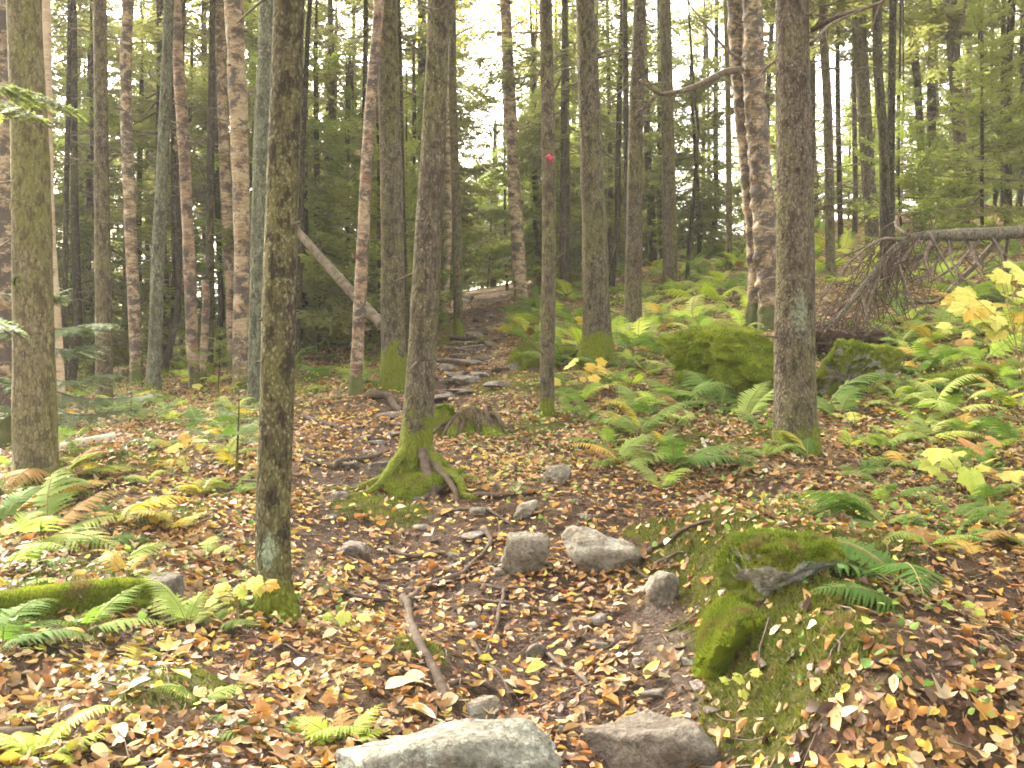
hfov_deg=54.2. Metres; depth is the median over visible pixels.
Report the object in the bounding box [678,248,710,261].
fern
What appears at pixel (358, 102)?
spruce tree
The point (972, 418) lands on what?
fern
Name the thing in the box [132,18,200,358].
spruce tree
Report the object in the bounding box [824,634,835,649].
fallen leaf
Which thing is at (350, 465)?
trail stone
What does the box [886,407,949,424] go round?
fern
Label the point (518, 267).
birch tree
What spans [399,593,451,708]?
tree root
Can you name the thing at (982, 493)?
fern
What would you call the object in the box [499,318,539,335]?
fern
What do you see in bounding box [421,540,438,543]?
trail stone
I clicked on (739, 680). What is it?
maple sapling
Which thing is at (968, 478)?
maple sapling
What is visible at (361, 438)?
trail stone
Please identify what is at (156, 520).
maple sapling
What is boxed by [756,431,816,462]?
fern
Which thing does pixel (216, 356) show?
fern
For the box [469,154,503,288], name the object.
fir tree
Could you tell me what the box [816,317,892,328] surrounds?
fern
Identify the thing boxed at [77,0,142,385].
birch tree
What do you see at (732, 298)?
dead log
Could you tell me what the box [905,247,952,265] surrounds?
fern
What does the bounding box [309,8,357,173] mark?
spruce tree
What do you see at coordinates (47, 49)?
birch tree
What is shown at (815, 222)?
fern
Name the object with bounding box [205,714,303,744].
fern
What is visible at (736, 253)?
fern
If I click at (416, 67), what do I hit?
spruce tree
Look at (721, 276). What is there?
fern
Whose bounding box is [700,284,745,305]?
fern
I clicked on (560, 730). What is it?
trail stone
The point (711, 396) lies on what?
fern
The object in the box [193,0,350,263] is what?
spruce tree
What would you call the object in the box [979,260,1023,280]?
fern
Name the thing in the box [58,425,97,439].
fern
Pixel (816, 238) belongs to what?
fern
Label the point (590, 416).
fern
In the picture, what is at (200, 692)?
fallen leaf
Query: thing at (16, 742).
fern
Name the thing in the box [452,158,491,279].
fir tree
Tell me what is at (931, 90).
spruce tree
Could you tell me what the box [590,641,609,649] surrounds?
trail stone
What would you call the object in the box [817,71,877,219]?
spruce tree
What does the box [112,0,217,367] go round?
spruce tree
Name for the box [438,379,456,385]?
trail stone
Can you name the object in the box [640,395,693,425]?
fern
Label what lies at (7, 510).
fern
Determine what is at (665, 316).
fern
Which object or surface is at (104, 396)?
fern
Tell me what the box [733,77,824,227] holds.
young fir
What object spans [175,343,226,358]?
fern
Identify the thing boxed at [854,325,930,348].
fern
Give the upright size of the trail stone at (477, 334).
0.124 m
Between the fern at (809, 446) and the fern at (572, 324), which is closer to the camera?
the fern at (809, 446)
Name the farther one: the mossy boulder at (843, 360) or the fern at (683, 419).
the mossy boulder at (843, 360)
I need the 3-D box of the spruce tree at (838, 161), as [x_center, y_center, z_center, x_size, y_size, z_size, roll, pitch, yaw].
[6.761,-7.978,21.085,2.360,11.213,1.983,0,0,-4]
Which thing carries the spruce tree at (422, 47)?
on the ground at (822, 746)
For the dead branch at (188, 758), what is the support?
on the ground at (822, 746)
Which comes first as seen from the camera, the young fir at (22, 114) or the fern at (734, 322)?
the young fir at (22, 114)
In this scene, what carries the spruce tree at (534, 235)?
on the ground at (822, 746)
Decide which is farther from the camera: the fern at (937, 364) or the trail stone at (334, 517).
the fern at (937, 364)
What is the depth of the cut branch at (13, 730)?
2.91 m
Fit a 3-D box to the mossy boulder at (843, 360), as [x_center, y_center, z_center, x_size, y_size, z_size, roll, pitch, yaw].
[3.136,-0.051,9.241,0.932,0.736,0.545,0,0,-29]
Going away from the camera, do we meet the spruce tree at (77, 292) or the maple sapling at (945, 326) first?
the maple sapling at (945, 326)
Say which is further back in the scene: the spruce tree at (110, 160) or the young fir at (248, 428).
the spruce tree at (110, 160)
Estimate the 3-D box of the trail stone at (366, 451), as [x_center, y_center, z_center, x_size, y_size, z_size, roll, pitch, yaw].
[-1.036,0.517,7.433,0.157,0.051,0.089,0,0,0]
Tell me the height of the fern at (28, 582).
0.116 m
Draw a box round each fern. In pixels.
[0,455,10,469]
[0,467,95,497]
[0,484,86,528]
[0,509,44,537]
[0,577,57,589]
[0,598,107,651]
[0,704,121,764]
[1,444,142,492]
[1,537,91,569]
[6,703,50,721]
[18,468,137,554]
[37,478,106,506]
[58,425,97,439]
[58,433,79,446]
[58,437,103,452]
[60,457,99,471]
[63,409,96,426]
[65,525,152,552]
[65,583,167,633]
[66,387,94,395]
[69,644,143,669]
[71,500,119,519]
[86,390,160,410]
[86,495,196,520]
[90,542,173,561]
[90,549,151,576]
[116,470,169,483]
[122,391,178,404]
[122,428,185,448]
[127,511,208,530]
[129,408,187,420]
[135,573,231,632]
[140,428,225,454]
[147,648,189,657]
[147,682,245,701]
[151,455,185,466]
[153,398,190,407]
[158,410,185,421]
[166,404,251,429]
[169,360,199,370]
[169,476,227,498]
[171,479,226,492]
[172,370,231,384]
[173,362,187,377]
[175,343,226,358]
[176,536,235,558]
[185,420,258,442]
[186,607,260,629]
[191,408,256,420]
[199,348,247,366]
[202,417,236,429]
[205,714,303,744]
[206,435,257,454]
[211,470,255,493]
[213,396,252,409]
[214,448,256,470]
[220,381,247,390]
[293,703,388,746]
[295,347,317,367]
[295,364,343,378]
[295,384,329,392]
[300,723,376,743]
[301,344,331,354]
[331,363,379,383]
[340,360,370,379]
[346,353,380,363]
[364,340,376,352]
[489,317,530,334]
[498,305,534,315]
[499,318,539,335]
[503,327,540,342]
[506,299,562,324]
[509,316,557,328]
[511,295,540,310]
[518,321,568,335]
[520,347,595,368]
[522,309,540,319]
[527,299,540,310]
[527,375,582,386]
[528,286,540,300]
[537,382,624,407]
[538,285,581,293]
[539,329,566,338]
[540,303,572,315]
[554,374,583,386]
[555,308,574,318]
[555,311,582,330]
[555,321,581,340]
[555,326,612,346]
[555,335,562,347]
[556,279,582,289]
[556,279,582,299]
[556,395,584,413]
[557,425,627,443]
[558,393,611,422]
[559,306,582,318]
[566,433,690,467]
[571,274,581,281]
[573,369,637,388]
[590,368,642,379]
[592,399,708,436]
[594,373,634,389]
[595,384,668,406]
[600,410,653,431]
[601,396,648,409]
[603,359,649,368]
[611,314,652,338]
[611,316,662,326]
[612,332,657,349]
[612,348,649,362]
[613,282,653,292]
[613,316,658,350]
[613,354,667,374]
[614,372,646,386]
[616,294,666,303]
[616,319,680,334]
[621,462,691,489]
[623,400,665,415]
[625,436,756,469]
[631,391,663,407]
[632,336,662,354]
[636,339,665,360]
[637,379,733,404]
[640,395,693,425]
[641,360,674,372]
[642,259,681,275]
[642,271,662,281]
[642,283,669,298]
[642,297,691,315]
[643,429,679,445]
[645,299,669,305]
[646,260,658,268]
[646,312,694,325]
[647,314,665,328]
[648,331,678,339]
[649,282,683,291]
[652,378,680,393]
[653,371,750,412]
[655,261,692,276]
[658,413,696,428]
[660,294,729,321]
[661,281,728,300]
[664,277,695,296]
[665,277,711,288]
[669,314,712,328]
[670,379,688,387]
[676,303,716,314]
[677,259,723,278]
[677,267,696,278]
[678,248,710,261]
[678,254,709,266]
[678,301,705,307]
[682,313,733,329]
[696,270,731,282]
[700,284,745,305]
[703,304,741,312]
[704,316,738,323]
[705,258,725,268]
[706,310,720,316]
[707,260,743,270]
[709,277,747,294]
[710,252,746,267]
[713,309,764,328]
[715,318,740,326]
[715,402,742,411]
[716,252,746,269]
[720,295,747,315]
[724,246,746,254]
[729,274,746,284]
[732,243,745,252]
[732,380,773,423]
[732,461,758,476]
[733,444,805,461]
[735,288,747,294]
[740,414,772,432]
[747,397,768,425]
[751,536,957,595]
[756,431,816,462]
[774,490,881,528]
[810,581,906,616]
[814,216,824,228]
[814,233,837,246]
[815,229,837,250]
[815,248,822,257]
[815,257,848,268]
[815,261,838,276]
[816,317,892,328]
[817,222,824,235]
[817,388,866,419]
[818,231,856,252]
[818,252,842,261]
[821,274,859,284]
[826,257,879,286]
[828,372,900,407]
[828,412,866,424]
[832,471,950,498]
[834,316,902,329]
[835,248,867,255]
[835,430,874,448]
[835,459,889,478]
[835,509,937,525]
[836,232,858,241]
[844,431,928,450]
[849,484,906,504]
[852,240,879,253]
[853,248,879,264]
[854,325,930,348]
[858,378,886,388]
[860,450,945,471]
[861,272,920,294]
[865,294,912,305]
[867,381,940,405]
[868,425,917,434]
[869,432,905,449]
[872,322,937,347]
[872,323,908,335]
[872,377,945,394]
[878,294,937,324]
[879,386,926,405]
[880,308,930,315]
[881,373,963,387]
[882,525,983,551]
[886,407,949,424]
[887,416,984,444]
[887,424,932,441]
[891,309,933,322]
[891,321,938,339]
[891,337,943,360]
[891,511,993,538]
[895,341,973,366]
[901,374,987,415]
[902,356,927,372]
[903,265,924,280]
[903,304,962,332]
[903,350,968,375]
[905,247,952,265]
[908,324,966,342]
[908,341,977,361]
[908,409,948,415]
[908,493,1009,520]
[909,380,1005,415]
[913,354,955,370]
[915,374,948,381]
[919,260,978,283]
[921,251,962,268]
[921,531,983,558]
[923,278,996,291]
[923,420,981,431]
[927,382,1014,399]
[927,416,959,430]
[928,389,993,404]
[928,534,984,545]
[931,285,996,299]
[931,413,1000,435]
[935,311,998,336]
[935,343,995,356]
[941,241,966,248]
[944,315,970,324]
[944,336,995,352]
[947,438,1022,463]
[952,323,986,336]
[952,327,1021,349]
[955,333,1021,361]
[955,363,1023,382]
[958,484,1014,504]
[959,225,1004,246]
[959,426,1018,443]
[959,481,1022,500]
[961,455,1002,471]
[964,375,1022,389]
[964,528,1017,540]
[967,374,1023,405]
[967,417,1023,448]
[968,357,1019,367]
[969,416,1004,424]
[971,216,997,225]
[977,281,1022,302]
[977,409,1017,419]
[978,393,1022,406]
[979,253,1021,266]
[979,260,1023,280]
[979,500,1023,526]
[986,221,1000,244]
[987,239,1023,259]
[989,530,1022,543]
[1001,396,1023,409]
[1002,299,1022,333]
[1002,307,1021,337]
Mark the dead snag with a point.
(205, 318)
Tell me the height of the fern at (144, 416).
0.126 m
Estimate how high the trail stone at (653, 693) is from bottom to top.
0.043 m
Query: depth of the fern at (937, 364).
9.33 m
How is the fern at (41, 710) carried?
on the ground at (822, 746)
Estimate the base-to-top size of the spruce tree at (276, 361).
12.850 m
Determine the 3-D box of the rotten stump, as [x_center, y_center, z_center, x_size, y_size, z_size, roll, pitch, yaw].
[-0.293,0.354,8.173,0.823,0.377,0.764,0,0,0]
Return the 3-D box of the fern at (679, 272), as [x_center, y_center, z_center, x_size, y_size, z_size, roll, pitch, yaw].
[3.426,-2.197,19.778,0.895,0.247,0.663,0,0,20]
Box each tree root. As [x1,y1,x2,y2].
[297,414,343,430]
[301,458,336,469]
[329,586,398,601]
[331,449,389,469]
[362,390,402,411]
[384,545,466,564]
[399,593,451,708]
[400,558,476,607]
[433,678,497,692]
[440,507,515,527]
[450,292,473,299]
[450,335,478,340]
[454,598,514,611]
[467,638,512,704]
[472,485,559,496]
[477,527,493,560]
[477,583,552,594]
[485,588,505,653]
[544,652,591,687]
[628,564,649,577]
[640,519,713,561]
[648,551,689,572]
[668,607,700,631]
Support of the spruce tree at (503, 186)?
on the ground at (822, 746)
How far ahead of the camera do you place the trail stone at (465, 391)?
9.65 m
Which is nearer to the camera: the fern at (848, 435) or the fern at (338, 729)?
the fern at (338, 729)
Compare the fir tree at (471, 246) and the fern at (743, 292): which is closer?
the fern at (743, 292)
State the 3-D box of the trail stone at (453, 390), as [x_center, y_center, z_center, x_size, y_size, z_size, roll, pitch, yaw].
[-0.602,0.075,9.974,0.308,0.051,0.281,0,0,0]
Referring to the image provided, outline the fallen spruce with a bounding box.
[815,202,1023,355]
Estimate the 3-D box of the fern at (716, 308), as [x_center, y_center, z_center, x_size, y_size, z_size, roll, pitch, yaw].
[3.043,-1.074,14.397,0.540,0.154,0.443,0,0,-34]
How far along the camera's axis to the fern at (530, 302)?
18.11 m
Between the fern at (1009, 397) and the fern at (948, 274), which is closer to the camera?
the fern at (1009, 397)
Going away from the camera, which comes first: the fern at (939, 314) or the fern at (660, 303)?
the fern at (939, 314)
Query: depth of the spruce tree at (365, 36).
15.54 m
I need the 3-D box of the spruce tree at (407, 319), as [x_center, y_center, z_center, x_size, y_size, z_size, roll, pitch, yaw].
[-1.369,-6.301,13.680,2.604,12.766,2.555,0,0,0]
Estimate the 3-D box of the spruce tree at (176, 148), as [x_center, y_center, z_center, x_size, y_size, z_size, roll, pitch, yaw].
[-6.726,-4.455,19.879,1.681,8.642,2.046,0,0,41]
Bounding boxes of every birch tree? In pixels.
[0,0,11,448]
[42,0,66,426]
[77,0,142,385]
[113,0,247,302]
[173,0,201,388]
[215,0,233,366]
[223,0,251,393]
[348,0,385,395]
[369,0,537,323]
[458,0,575,310]
[473,0,571,288]
[476,0,611,291]
[485,0,613,286]
[631,0,775,331]
[705,8,774,240]
[726,0,757,328]
[764,20,819,227]
[964,19,973,213]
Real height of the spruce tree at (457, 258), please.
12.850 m
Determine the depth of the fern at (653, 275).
20.23 m
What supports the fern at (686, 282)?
on the ground at (822, 746)
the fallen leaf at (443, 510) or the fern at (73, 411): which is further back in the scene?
the fern at (73, 411)
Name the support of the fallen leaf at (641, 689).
on the trail stone at (653, 693)
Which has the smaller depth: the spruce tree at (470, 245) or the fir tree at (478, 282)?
the spruce tree at (470, 245)
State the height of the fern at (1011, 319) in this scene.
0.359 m
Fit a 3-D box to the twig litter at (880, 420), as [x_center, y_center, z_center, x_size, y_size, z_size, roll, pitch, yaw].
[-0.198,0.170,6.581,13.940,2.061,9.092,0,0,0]
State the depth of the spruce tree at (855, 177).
24.06 m
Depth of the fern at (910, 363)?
9.44 m
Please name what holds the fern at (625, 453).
on the ground at (822, 746)
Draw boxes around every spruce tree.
[0,0,85,487]
[51,0,119,371]
[51,0,125,387]
[51,0,137,391]
[51,0,155,278]
[51,0,168,344]
[51,0,206,366]
[51,14,87,183]
[52,0,115,367]
[52,0,146,374]
[52,17,66,231]
[52,51,81,261]
[53,131,90,176]
[54,0,144,243]
[54,41,117,290]
[60,0,232,354]
[60,12,133,369]
[80,0,169,363]
[83,7,155,313]
[89,0,157,412]
[92,119,144,332]
[108,4,208,312]
[110,7,195,355]
[112,0,198,248]
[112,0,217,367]
[112,0,225,376]
[115,69,155,363]
[116,0,251,350]
[117,0,200,296]
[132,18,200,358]
[135,0,207,358]
[143,0,334,347]
[144,0,228,392]
[145,0,258,374]
[166,0,258,358]
[167,0,347,292]
[188,0,258,349]
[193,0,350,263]
[193,210,215,262]
[201,0,255,178]
[219,0,273,409]
[236,0,304,623]
[245,0,338,175]
[245,0,346,168]
[247,15,337,174]
[295,0,372,366]
[303,0,411,334]
[304,0,368,349]
[304,0,371,178]
[308,1,362,217]
[309,3,417,207]
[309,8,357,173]
[312,1,420,278]
[321,0,412,350]
[322,0,489,505]
[335,0,373,226]
[337,4,409,238]
[340,0,503,268]
[350,0,413,358]
[377,0,425,391]
[401,0,492,289]
[402,0,510,308]
[402,9,417,173]
[403,0,510,268]
[404,0,501,311]
[405,12,489,252]
[415,8,491,300]
[420,0,480,335]
[456,27,488,279]
[466,0,575,419]
[466,0,654,298]
[467,74,528,285]
[469,0,624,284]
[482,41,523,290]
[487,2,581,274]
[493,112,531,277]
[498,70,530,226]
[500,39,624,276]
[512,4,538,282]
[523,18,559,244]
[524,0,605,260]
[526,2,575,172]
[527,8,604,287]
[528,0,661,233]
[540,0,632,367]
[558,2,644,247]
[558,3,578,174]
[571,0,664,263]
[572,77,655,255]
[573,2,646,273]
[595,0,655,293]
[598,0,723,261]
[598,2,712,266]
[600,0,687,339]
[645,0,690,289]
[668,0,677,282]
[673,0,740,242]
[677,0,723,200]
[679,0,847,196]
[680,2,736,225]
[683,0,770,270]
[713,3,774,232]
[729,0,886,455]
[762,0,938,283]
[763,12,822,220]
[765,0,775,214]
[766,29,823,200]
[767,0,948,250]
[771,111,823,214]
[810,18,856,220]
[813,2,870,248]
[815,0,976,226]
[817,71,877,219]
[829,0,877,234]
[841,28,914,211]
[842,11,953,215]
[843,0,908,295]
[860,0,896,280]
[868,0,1017,220]
[883,0,1023,227]
[900,43,925,210]
[901,38,998,200]
[906,14,1012,180]
[914,0,1023,226]
[935,0,1019,209]
[961,7,1017,129]
[962,0,1019,203]
[973,1,1019,155]
[984,32,1019,188]
[992,12,1023,212]
[1000,0,1005,221]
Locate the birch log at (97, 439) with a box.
[59,432,116,451]
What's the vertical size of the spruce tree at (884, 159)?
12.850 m
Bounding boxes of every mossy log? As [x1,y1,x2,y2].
[0,576,155,623]
[915,362,1023,388]
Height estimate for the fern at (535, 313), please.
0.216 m
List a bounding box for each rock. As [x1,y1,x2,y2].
[145,572,184,597]
[334,718,562,767]
[336,540,365,557]
[433,402,455,436]
[466,695,501,718]
[500,530,549,574]
[506,342,539,371]
[513,500,537,519]
[526,643,547,657]
[542,464,571,483]
[554,346,578,367]
[561,525,640,572]
[583,710,720,767]
[584,613,607,627]
[645,570,679,606]
[690,592,765,680]
[710,527,847,603]
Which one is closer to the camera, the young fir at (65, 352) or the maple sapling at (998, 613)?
the maple sapling at (998, 613)
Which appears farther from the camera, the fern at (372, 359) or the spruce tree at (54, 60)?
the spruce tree at (54, 60)
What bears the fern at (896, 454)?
on the ground at (822, 746)
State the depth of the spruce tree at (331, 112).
21.39 m
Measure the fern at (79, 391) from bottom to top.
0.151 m
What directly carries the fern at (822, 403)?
on the ground at (822, 746)
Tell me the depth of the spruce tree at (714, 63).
24.24 m
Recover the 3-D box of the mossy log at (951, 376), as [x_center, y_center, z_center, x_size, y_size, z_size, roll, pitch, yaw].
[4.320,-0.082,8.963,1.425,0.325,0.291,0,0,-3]
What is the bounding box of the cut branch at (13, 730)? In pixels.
[0,726,37,745]
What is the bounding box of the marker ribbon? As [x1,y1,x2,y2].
[545,154,555,162]
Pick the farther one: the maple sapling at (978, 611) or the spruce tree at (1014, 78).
the spruce tree at (1014, 78)
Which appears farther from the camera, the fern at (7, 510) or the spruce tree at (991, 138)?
the spruce tree at (991, 138)
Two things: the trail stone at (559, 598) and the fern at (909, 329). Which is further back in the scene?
the fern at (909, 329)
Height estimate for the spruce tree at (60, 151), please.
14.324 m
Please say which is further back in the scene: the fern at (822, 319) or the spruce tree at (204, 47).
the spruce tree at (204, 47)
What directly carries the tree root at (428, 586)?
on the ground at (822, 746)
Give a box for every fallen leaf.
[91,742,108,758]
[111,722,127,737]
[129,676,150,686]
[170,668,190,677]
[193,686,206,697]
[293,657,304,665]
[322,628,337,638]
[324,690,337,707]
[354,513,363,516]
[385,676,423,688]
[393,504,406,509]
[404,669,424,678]
[404,702,435,718]
[423,552,437,556]
[441,508,451,514]
[441,692,457,706]
[464,649,477,656]
[483,603,496,607]
[505,679,516,687]
[520,609,529,614]
[525,660,545,672]
[552,687,567,697]
[554,649,566,655]
[613,601,626,604]
[634,687,643,694]
[643,660,659,678]
[659,671,670,677]
[663,537,670,544]
[695,619,701,626]
[723,729,729,736]
[807,619,816,628]
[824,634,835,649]
[840,683,849,691]
[840,706,857,716]
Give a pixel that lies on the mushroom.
(990, 747)
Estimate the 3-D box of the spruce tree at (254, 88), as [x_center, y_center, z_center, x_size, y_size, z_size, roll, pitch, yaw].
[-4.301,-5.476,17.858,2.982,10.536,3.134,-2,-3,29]
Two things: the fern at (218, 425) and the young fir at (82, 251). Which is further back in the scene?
the young fir at (82, 251)
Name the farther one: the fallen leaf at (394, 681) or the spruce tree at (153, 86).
the spruce tree at (153, 86)
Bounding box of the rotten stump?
[433,405,514,440]
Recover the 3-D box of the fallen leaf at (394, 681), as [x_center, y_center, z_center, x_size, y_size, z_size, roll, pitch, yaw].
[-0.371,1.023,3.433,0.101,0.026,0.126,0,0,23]
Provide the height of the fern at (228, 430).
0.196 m
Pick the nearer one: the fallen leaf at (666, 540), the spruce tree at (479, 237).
the fallen leaf at (666, 540)
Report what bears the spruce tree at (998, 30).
on the ground at (822, 746)
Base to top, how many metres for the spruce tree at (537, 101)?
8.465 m
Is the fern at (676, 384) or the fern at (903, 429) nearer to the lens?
the fern at (903, 429)
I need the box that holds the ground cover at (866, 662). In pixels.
[0,224,1023,743]
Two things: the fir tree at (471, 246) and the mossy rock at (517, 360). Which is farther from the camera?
the fir tree at (471, 246)
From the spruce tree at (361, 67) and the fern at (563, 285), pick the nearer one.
the fern at (563, 285)
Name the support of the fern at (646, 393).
on the ground at (822, 746)
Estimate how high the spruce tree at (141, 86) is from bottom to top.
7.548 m
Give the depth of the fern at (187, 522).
5.16 m
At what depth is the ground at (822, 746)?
4.64 m
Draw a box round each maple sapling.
[146,497,187,534]
[151,439,212,475]
[181,377,207,392]
[204,575,279,627]
[322,610,371,637]
[554,357,607,388]
[718,668,762,700]
[918,435,1023,501]
[934,322,974,359]
[939,261,1023,387]
[941,601,985,618]
[967,532,1023,547]
[968,615,986,631]
[987,608,1023,623]
[992,556,998,568]
[998,645,1013,660]
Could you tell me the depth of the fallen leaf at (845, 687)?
2.70 m
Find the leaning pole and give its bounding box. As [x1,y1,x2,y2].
[298,226,380,330]
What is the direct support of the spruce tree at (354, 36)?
on the ground at (822, 746)
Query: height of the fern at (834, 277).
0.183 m
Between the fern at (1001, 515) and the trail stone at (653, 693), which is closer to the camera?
the trail stone at (653, 693)
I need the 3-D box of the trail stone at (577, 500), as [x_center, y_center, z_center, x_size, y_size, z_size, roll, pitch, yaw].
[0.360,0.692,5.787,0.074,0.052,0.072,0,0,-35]
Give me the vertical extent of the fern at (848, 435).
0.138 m
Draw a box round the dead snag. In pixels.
[200,280,209,383]
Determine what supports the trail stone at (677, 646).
on the ground at (822, 746)
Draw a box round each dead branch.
[140,753,239,765]
[700,438,714,467]
[837,406,894,414]
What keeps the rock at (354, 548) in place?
on the ground at (822, 746)
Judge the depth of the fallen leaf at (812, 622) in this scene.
3.04 m
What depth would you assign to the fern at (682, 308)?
14.66 m
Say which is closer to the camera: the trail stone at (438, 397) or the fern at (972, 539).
the fern at (972, 539)
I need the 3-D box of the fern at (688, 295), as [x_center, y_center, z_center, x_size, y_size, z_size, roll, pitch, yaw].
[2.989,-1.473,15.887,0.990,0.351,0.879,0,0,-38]
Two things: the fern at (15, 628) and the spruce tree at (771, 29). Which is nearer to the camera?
the fern at (15, 628)
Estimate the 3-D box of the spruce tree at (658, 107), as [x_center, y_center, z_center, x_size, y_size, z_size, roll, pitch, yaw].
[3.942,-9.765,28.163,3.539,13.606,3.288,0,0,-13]
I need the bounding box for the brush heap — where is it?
[815,310,900,358]
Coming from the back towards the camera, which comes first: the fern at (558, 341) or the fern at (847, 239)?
the fern at (847, 239)
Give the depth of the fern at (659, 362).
10.32 m
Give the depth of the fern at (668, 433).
7.17 m
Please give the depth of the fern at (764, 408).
8.02 m
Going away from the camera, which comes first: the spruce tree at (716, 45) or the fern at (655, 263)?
the fern at (655, 263)
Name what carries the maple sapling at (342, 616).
on the ground at (822, 746)
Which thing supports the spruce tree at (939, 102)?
on the ground at (822, 746)
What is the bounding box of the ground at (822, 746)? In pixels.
[0,204,1023,767]
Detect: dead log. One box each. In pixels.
[674,287,737,297]
[729,295,744,301]
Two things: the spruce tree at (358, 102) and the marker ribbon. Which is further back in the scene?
the spruce tree at (358, 102)
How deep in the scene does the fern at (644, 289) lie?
17.03 m
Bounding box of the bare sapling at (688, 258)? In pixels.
[684,1,727,280]
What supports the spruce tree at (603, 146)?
on the ground at (822, 746)
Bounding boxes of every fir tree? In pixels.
[450,171,479,297]
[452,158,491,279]
[459,156,489,285]
[462,155,501,289]
[462,246,486,289]
[463,127,509,287]
[464,109,530,287]
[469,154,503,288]
[681,72,720,233]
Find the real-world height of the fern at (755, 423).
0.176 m
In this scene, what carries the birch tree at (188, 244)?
on the ground at (822, 746)
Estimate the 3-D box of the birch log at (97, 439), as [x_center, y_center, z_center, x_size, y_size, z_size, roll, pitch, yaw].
[-3.422,0.485,7.974,0.524,0.185,0.157,0,0,-43]
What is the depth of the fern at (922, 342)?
10.28 m
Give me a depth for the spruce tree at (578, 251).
29.42 m
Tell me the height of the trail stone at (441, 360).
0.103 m
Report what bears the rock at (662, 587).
on the ground at (822, 746)
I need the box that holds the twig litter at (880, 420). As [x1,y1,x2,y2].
[0,334,1023,767]
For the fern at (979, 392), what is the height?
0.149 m
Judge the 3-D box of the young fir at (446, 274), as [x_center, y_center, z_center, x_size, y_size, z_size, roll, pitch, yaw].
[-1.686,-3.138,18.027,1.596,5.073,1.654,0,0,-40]
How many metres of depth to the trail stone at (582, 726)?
3.25 m
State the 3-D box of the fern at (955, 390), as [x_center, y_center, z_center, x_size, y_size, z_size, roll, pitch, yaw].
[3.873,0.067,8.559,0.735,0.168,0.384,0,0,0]
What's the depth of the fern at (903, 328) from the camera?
11.19 m
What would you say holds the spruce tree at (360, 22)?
on the ground at (822, 746)
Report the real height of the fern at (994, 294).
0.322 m
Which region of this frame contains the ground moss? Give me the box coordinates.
[0,289,1010,767]
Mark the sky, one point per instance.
(843, 86)
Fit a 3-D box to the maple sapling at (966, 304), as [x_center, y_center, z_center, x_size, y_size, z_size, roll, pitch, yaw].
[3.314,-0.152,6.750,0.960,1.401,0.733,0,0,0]
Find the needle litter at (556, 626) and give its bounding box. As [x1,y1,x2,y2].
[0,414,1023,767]
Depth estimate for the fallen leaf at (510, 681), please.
3.68 m
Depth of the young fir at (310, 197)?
15.45 m
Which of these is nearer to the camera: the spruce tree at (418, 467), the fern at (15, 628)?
the fern at (15, 628)
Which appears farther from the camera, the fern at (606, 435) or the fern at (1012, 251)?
the fern at (1012, 251)
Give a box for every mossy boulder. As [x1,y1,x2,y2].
[653,323,773,400]
[816,338,904,398]
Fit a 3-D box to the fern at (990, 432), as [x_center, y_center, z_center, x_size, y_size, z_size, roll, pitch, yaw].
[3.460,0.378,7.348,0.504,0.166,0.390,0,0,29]
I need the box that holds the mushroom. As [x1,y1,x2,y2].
[983,743,997,751]
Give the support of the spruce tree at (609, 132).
on the ground at (822, 746)
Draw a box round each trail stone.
[325,514,337,519]
[331,491,348,500]
[343,461,358,469]
[353,435,370,440]
[362,450,377,454]
[365,440,385,444]
[367,461,388,470]
[375,411,402,417]
[375,536,386,539]
[384,431,399,435]
[390,422,400,428]
[394,554,404,560]
[412,524,428,529]
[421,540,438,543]
[434,393,454,400]
[435,390,451,393]
[436,363,455,371]
[437,358,449,362]
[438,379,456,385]
[441,389,466,391]
[443,347,458,349]
[444,353,464,357]
[444,371,469,376]
[446,358,479,365]
[448,341,472,344]
[448,552,459,560]
[451,375,480,384]
[455,390,475,393]
[456,344,485,352]
[459,531,484,540]
[463,621,476,630]
[466,332,482,336]
[467,325,480,327]
[469,372,489,376]
[469,507,492,515]
[471,361,486,365]
[472,318,486,321]
[472,355,496,360]
[475,341,496,345]
[482,380,509,387]
[484,326,495,329]
[485,315,496,318]
[491,366,506,371]
[492,337,504,340]
[493,567,506,574]
[510,601,530,610]
[512,684,525,689]
[549,594,566,599]
[551,725,566,734]
[570,499,581,504]
[578,513,591,520]
[580,724,594,732]
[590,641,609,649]
[612,682,627,690]
[632,657,646,665]
[638,688,665,698]
[673,643,685,649]
[679,657,694,665]
[690,679,707,691]
[703,705,719,713]
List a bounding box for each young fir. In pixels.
[0,82,87,340]
[0,289,163,435]
[52,102,115,377]
[53,5,187,375]
[53,88,94,318]
[54,184,128,377]
[56,108,145,360]
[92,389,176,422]
[140,37,249,351]
[142,151,225,359]
[181,330,232,391]
[184,0,377,348]
[184,392,258,474]
[214,25,331,339]
[248,78,334,338]
[296,84,449,356]
[302,295,350,355]
[303,49,410,342]
[308,62,409,335]
[309,63,413,281]
[344,216,412,342]
[351,135,452,305]
[370,71,452,330]
[372,41,484,303]
[437,306,452,333]
[570,59,643,262]
[605,124,686,255]
[611,187,658,261]
[642,35,745,259]
[655,41,744,244]
[719,118,775,231]
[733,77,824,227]
[816,113,850,222]
[834,103,897,230]
[835,103,878,215]
[852,0,972,259]
[907,0,1023,247]
[947,29,1023,204]
[985,65,1023,226]
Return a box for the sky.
[51,0,1023,295]
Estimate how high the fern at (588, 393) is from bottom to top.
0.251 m
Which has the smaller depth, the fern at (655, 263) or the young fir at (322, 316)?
the young fir at (322, 316)
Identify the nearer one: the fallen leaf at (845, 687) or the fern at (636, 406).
the fallen leaf at (845, 687)
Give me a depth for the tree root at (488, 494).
5.99 m

